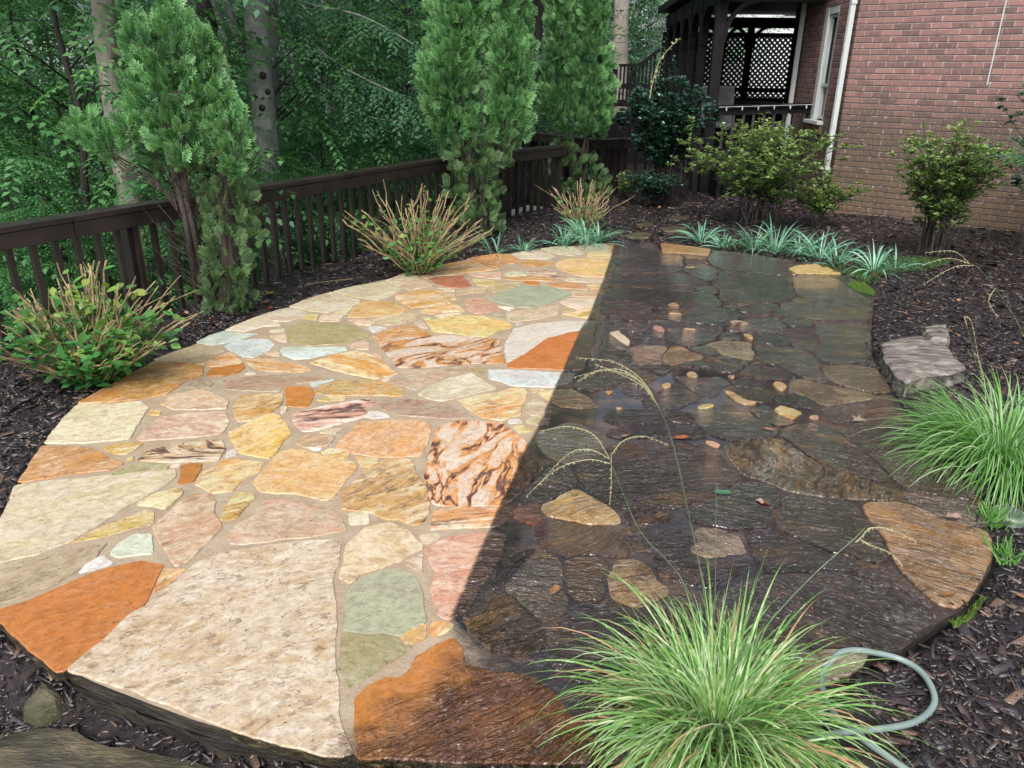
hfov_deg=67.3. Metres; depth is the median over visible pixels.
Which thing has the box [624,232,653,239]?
stepping stone
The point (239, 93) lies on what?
tree
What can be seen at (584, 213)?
cut back bush
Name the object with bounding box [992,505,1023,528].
ground lid
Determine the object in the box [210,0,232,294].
tree
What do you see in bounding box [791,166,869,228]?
shrub
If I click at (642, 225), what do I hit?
stepping stone
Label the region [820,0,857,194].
downspout
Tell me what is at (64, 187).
understorey tree
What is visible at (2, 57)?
tree
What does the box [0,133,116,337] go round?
understorey tree
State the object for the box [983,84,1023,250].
shrub
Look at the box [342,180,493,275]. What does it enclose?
cut back bush
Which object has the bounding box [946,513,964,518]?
fallen leaf
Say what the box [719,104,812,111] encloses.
string lights
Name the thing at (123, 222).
wooden railing
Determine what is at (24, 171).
tree
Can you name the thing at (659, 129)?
shrub
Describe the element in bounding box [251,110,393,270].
understorey tree
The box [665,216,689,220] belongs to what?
stepping stone
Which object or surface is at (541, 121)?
tree
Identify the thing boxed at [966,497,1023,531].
grass tuft
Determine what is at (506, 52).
tree
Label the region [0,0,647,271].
wood
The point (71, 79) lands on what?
understorey tree
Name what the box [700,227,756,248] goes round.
strap leaf plant
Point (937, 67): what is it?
brick house
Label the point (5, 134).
understorey tree
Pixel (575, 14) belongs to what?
arborvitae
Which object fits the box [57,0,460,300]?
understorey tree
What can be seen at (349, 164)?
understorey tree
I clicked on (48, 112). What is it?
understorey tree
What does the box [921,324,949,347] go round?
boulder
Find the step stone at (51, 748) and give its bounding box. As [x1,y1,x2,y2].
[0,728,210,767]
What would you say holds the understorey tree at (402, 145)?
on the ground at (92, 721)
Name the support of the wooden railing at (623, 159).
on the ground at (92, 721)
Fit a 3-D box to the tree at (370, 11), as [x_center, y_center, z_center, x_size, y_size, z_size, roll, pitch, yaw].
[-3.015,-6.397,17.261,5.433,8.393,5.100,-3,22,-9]
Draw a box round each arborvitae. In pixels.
[56,0,269,315]
[412,0,540,236]
[533,0,621,201]
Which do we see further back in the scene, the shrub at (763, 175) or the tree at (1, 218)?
the tree at (1, 218)
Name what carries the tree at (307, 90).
on the ground at (92, 721)
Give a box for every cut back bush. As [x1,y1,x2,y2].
[0,260,203,389]
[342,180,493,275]
[536,178,635,233]
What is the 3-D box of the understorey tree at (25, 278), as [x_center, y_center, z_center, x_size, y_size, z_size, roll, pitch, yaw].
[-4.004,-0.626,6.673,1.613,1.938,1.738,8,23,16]
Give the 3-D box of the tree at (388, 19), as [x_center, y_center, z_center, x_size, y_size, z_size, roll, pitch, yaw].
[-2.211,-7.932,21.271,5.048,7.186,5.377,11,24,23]
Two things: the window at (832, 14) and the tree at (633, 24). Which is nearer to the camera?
the window at (832, 14)
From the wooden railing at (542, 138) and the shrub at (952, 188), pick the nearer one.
the shrub at (952, 188)
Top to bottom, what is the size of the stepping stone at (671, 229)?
0.064 m
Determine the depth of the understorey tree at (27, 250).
11.88 m
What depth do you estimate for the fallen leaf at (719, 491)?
3.15 m
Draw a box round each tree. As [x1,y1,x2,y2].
[0,0,197,294]
[0,0,238,353]
[0,0,316,312]
[0,0,331,352]
[0,3,103,350]
[0,6,153,335]
[0,16,119,353]
[0,59,103,350]
[0,64,219,313]
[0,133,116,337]
[0,138,123,355]
[0,151,46,333]
[0,155,82,338]
[0,201,165,345]
[1,65,159,312]
[16,91,152,275]
[25,0,330,303]
[26,0,279,282]
[27,110,148,305]
[48,154,274,321]
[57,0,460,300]
[137,2,397,282]
[138,94,237,289]
[147,209,282,312]
[149,0,217,309]
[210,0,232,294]
[214,152,360,287]
[216,0,461,275]
[221,0,299,278]
[231,89,325,251]
[232,0,419,233]
[233,1,422,240]
[235,44,363,213]
[238,0,510,271]
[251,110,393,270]
[259,0,278,281]
[279,0,459,236]
[294,154,410,267]
[313,113,466,256]
[318,0,636,235]
[339,0,453,184]
[355,0,563,190]
[368,0,492,184]
[379,0,548,211]
[465,0,661,152]
[525,0,543,200]
[532,0,667,150]
[574,0,710,135]
[612,0,628,111]
[631,0,791,97]
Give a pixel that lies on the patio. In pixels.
(326, 530)
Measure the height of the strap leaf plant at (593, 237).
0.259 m
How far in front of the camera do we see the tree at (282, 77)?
18.32 m
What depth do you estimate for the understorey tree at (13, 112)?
8.30 m
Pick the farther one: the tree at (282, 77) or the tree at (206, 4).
the tree at (282, 77)
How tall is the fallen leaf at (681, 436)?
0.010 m
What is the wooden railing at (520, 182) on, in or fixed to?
on the ground at (92, 721)
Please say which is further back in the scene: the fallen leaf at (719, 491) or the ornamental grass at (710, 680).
the fallen leaf at (719, 491)
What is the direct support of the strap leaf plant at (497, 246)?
on the ground at (92, 721)
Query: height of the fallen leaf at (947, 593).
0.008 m
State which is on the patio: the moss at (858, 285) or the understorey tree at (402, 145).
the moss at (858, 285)
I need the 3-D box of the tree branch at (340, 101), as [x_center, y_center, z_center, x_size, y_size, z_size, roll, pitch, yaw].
[-1.753,-3.121,8.547,1.937,0.931,0.857,10,24,22]
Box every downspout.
[780,3,806,168]
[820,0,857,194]
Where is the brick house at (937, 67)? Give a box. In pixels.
[789,0,1023,231]
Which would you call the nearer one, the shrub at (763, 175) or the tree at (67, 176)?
the shrub at (763, 175)
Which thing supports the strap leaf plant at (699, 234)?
on the ground at (92, 721)
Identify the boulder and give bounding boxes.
[23,683,63,729]
[879,336,965,396]
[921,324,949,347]
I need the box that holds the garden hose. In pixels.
[803,647,937,767]
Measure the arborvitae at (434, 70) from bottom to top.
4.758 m
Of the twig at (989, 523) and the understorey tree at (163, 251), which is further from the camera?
the understorey tree at (163, 251)
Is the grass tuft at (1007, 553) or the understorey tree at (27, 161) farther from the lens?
the understorey tree at (27, 161)
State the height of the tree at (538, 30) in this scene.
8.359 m
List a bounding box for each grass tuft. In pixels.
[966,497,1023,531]
[980,531,1023,565]
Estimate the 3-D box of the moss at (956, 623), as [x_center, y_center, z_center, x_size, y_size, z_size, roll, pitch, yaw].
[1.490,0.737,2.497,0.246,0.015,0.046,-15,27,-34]
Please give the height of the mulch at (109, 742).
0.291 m
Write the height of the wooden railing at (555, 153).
1.650 m
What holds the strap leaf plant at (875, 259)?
on the ground at (92, 721)
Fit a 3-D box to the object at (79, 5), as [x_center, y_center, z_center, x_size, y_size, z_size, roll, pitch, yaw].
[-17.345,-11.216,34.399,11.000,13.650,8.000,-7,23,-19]
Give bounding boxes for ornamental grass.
[509,358,951,767]
[858,251,1023,525]
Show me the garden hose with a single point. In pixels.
(927, 713)
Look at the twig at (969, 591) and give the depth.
2.55 m
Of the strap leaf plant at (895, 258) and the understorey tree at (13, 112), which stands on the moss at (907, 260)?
the strap leaf plant at (895, 258)
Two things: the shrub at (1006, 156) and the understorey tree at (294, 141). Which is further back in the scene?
the understorey tree at (294, 141)
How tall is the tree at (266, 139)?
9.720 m
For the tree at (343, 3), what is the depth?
12.28 m
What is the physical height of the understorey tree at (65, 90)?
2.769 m
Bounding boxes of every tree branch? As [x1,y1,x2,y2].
[269,0,460,95]
[279,3,448,148]
[288,57,431,146]
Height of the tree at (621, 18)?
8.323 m
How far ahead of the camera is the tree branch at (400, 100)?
8.35 m
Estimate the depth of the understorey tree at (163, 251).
7.11 m
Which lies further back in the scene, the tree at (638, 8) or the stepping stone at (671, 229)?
the tree at (638, 8)
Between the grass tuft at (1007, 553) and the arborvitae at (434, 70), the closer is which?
the grass tuft at (1007, 553)
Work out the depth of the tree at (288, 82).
14.27 m
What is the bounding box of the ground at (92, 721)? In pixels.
[0,109,1023,767]
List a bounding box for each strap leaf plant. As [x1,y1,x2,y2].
[469,228,517,259]
[502,236,540,252]
[536,220,583,248]
[557,218,625,249]
[573,219,628,246]
[667,218,727,245]
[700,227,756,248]
[723,221,791,254]
[742,213,814,254]
[775,228,862,268]
[775,229,840,260]
[812,234,869,270]
[830,238,918,279]
[868,243,924,271]
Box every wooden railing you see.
[0,157,448,356]
[445,144,566,227]
[496,131,524,213]
[527,131,605,205]
[588,138,622,195]
[616,138,703,194]
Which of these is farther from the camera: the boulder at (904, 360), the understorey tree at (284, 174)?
the understorey tree at (284, 174)
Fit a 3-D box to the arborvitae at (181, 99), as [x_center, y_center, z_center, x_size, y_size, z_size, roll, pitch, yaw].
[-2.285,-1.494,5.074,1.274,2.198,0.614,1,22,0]
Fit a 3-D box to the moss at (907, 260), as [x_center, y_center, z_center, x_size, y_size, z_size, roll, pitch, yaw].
[3.427,-1.118,7.125,1.471,0.045,0.715,-15,27,-34]
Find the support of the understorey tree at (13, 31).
on the ground at (92, 721)
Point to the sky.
(377, 0)
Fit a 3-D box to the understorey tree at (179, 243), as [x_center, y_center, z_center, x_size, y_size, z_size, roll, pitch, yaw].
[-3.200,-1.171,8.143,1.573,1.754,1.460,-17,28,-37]
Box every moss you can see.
[818,255,951,283]
[847,280,874,295]
[949,593,986,627]
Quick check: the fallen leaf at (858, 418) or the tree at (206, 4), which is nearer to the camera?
the fallen leaf at (858, 418)
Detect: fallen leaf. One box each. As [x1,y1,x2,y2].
[550,584,561,594]
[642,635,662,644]
[674,435,691,438]
[714,489,732,493]
[756,498,770,507]
[852,415,867,420]
[939,590,955,595]
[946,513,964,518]
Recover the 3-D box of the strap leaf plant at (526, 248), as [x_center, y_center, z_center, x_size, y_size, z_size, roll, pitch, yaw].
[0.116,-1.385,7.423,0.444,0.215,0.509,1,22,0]
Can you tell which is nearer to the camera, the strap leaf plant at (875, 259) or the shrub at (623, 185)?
the strap leaf plant at (875, 259)
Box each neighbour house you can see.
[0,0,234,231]
[644,1,795,97]
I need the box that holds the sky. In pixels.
[239,0,648,101]
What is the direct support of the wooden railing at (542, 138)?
on the ground at (92, 721)
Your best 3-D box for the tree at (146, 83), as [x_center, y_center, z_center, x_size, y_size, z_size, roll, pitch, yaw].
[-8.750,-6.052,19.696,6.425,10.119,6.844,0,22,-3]
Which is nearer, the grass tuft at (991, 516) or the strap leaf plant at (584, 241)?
the grass tuft at (991, 516)
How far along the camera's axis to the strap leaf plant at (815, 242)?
7.39 m
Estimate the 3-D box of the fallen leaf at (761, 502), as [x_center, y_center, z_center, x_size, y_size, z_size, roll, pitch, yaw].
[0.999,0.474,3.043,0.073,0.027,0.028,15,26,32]
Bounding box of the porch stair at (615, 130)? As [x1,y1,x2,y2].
[605,48,660,165]
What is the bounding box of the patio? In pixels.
[0,242,993,767]
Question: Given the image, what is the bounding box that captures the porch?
[658,0,825,193]
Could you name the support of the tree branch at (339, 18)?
attached to the understorey tree at (384, 75)
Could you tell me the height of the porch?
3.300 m
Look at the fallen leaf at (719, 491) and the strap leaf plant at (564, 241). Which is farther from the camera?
the strap leaf plant at (564, 241)
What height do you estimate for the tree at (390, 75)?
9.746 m
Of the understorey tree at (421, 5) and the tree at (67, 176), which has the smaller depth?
the understorey tree at (421, 5)
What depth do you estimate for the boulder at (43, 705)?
2.28 m
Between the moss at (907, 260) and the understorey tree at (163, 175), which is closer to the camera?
the moss at (907, 260)
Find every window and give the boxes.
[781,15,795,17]
[803,4,840,133]
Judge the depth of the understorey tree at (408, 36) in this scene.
10.35 m
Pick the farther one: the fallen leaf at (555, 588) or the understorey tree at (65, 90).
the understorey tree at (65, 90)
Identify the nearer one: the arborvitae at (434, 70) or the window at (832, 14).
the arborvitae at (434, 70)
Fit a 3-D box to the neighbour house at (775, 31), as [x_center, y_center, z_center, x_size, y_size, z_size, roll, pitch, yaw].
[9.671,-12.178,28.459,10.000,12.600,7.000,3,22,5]
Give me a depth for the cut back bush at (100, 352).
4.06 m
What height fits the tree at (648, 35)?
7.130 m
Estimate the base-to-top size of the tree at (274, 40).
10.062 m
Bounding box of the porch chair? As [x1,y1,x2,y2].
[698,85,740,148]
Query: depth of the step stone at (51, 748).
2.12 m
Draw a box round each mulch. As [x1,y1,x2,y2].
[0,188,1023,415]
[0,630,643,767]
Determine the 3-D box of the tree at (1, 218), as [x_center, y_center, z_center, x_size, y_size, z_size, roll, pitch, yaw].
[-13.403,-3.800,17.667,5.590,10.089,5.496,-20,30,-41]
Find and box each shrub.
[613,38,723,202]
[613,170,641,198]
[621,169,683,203]
[665,111,865,225]
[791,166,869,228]
[886,118,1023,255]
[978,130,1023,165]
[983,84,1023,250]
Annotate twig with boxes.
[957,587,981,595]
[968,522,1011,527]
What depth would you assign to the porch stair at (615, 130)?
14.19 m
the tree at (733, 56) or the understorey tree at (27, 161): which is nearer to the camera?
the understorey tree at (27, 161)
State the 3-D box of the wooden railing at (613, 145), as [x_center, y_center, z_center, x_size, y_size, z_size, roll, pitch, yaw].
[1.314,-2.656,11.039,0.479,1.650,0.175,-16,27,-35]
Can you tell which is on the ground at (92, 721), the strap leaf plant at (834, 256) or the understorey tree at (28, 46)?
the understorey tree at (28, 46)
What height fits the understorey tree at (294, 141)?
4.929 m
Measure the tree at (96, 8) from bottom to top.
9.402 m
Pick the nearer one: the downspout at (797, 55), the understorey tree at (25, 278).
the understorey tree at (25, 278)
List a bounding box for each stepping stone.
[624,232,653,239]
[636,222,653,227]
[659,225,691,233]
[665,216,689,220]
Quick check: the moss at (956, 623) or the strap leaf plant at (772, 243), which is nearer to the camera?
the moss at (956, 623)
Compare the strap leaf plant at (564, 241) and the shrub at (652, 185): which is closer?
the strap leaf plant at (564, 241)

